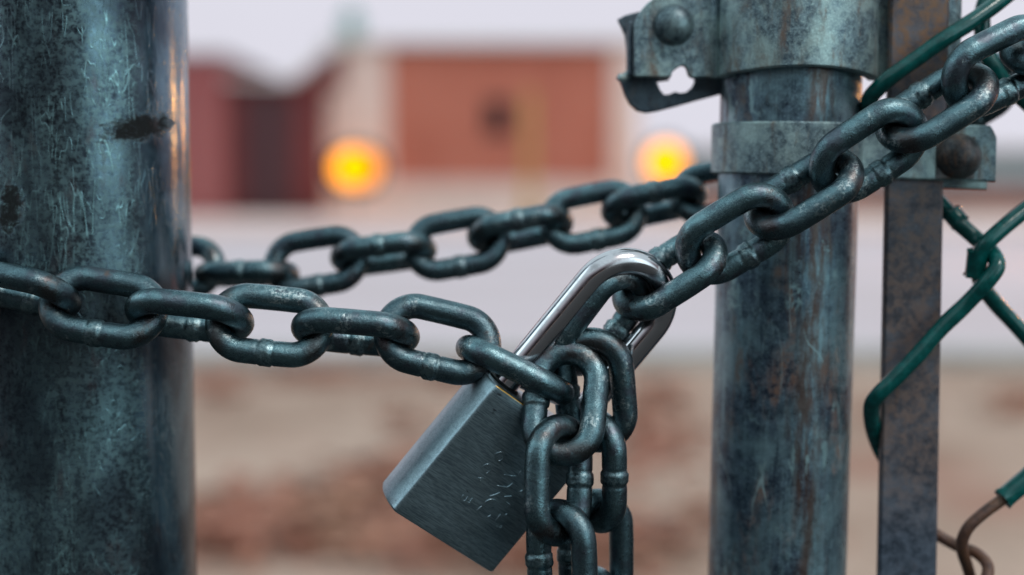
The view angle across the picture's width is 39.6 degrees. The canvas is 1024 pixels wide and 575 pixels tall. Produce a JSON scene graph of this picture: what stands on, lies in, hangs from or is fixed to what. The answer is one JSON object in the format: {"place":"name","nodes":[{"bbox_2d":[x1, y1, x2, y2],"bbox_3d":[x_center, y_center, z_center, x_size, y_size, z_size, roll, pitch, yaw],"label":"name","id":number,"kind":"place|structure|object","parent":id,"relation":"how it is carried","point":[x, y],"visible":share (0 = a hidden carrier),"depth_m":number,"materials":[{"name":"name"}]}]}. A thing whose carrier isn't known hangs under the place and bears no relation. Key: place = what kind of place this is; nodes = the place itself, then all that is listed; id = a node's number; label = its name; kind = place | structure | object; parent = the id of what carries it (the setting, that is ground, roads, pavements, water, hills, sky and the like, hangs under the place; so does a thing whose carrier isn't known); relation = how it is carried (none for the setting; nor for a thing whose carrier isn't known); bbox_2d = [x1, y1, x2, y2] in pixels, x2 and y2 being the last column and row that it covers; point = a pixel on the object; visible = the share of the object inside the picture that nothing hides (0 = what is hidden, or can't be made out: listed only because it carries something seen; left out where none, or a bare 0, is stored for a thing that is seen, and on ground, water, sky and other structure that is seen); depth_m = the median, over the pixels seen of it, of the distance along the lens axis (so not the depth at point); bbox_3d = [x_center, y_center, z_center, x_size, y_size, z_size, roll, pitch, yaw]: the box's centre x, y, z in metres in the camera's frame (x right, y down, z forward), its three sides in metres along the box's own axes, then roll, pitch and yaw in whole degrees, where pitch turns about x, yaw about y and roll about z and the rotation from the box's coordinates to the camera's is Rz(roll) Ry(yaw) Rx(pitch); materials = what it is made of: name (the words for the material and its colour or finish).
{"place":"outdoors","nodes":[
{"label":"outdoors","id":0,"kind":"place"},
{"bbox_2d":[188,0,1023,182],"label":"sky","id":1,"kind":"structure","parent":0,"point":[280,38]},
{"bbox_2d":[192,216,1023,232],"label":"pavement","id":2,"kind":"structure","parent":0,"point":[357,224],"depth_m":32.64,"materials":[{"name":"grey concrete"}]},
{"bbox_2d":[327,144,384,215],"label":"amber lamp","id":3,"kind":"object","parent":2,"relation":"on","point":[351,168],"visible":1,"depth_m":40.75,"materials":[{"name":"glass"}]},
{"bbox_2d":[524,91,533,206],"bbox_3d":[0.434,-3.304,35.855,0.500,3.240,0.500,0,4,0],"label":"marker pole","id":4,"kind":"object","parent":2,"relation":"on","point":[529,153],"visible":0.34,"depth_m":35.75,"materials":[{"name":"paint"}]},
{"bbox_2d":[642,138,688,179],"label":"amber lamp","id":5,"kind":"object","parent":2,"relation":"on","point":[664,158],"visible":0.76,"depth_m":40.67,"materials":[{"name":"glass"}]},
{"bbox_2d":[194,204,1023,574],"bbox_3d":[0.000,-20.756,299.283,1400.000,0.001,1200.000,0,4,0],"label":"ground","id":6,"kind":"structure","parent":0,"point":[262,428],"depth_m":5.62,"materials":[{"name":"soil"}]},
{"bbox_2d":[189,39,345,215],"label":"maroon building","id":7,"kind":"structure","parent":6,"relation":"on","point":[257,141],"depth_m":41.70,"materials":[{"name":"brick"}]},
{"bbox_2d":[244,92,292,215],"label":"door","id":8,"kind":"structure","parent":7,"relation":"in","point":[268,133],"depth_m":41.75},
{"bbox_2d":[322,4,642,215],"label":"brick hall","id":9,"kind":"structure","parent":6,"relation":"on","point":[431,109],"depth_m":42.72,"materials":[{"name":"red brick"}]},
{"bbox_2d":[192,233,1023,346],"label":"parking lot","id":10,"kind":"structure","parent":6,"relation":"on","point":[513,296],"depth_m":13.86,"materials":[{"name":"grey asphalt"}]},
{"bbox_2d":[194,347,1023,366],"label":"kerb","id":11,"kind":"structure","parent":6,"relation":"on","point":[863,357],"depth_m":8.17,"materials":[{"name":"concrete"}]},
{"bbox_2d":[194,361,1023,574],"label":"leaf litter","id":12,"kind":"object","parent":6,"relation":"on","point":[350,519],"visible":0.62,"depth_m":4.39,"materials":[{"name":"brown plant"}]},
{"bbox_2d":[685,148,1023,208],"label":"building","id":13,"kind":"structure","parent":0,"point":[1005,190],"depth_m":59.78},
{"label":"road","id":14,"kind":"structure","parent":0,"visible":0},
{"bbox_2d":[0,0,196,574],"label":"fence post","id":15,"kind":"object","parent":14,"relation":"on","point":[97,463],"visible":0.89,"depth_m":0.53,"materials":[{"name":"metal"}]},
{"bbox_2d":[0,14,1023,574],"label":"steel chain","id":16,"kind":"object","parent":15,"relation":"hanging from","point":[968,86],"visible":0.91,"depth_m":0.50,"materials":[{"name":"grey metal"}]},
{"bbox_2d":[383,248,675,570],"bbox_3d":[0.013,0.039,0.515,0.051,0.128,0.022,37,6,-24],"label":"padlock","id":17,"kind":"object","parent":16,"relation":"hanging from","point":[454,479],"visible":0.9,"depth_m":0.51,"materials":[{"name":"metal"}]},
{"bbox_2d":[617,0,1023,574],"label":"chain link gate","id":18,"kind":"structure","parent":14,"relation":"on","point":[783,79],"depth_m":0.54,"materials":[{"name":"metal"}]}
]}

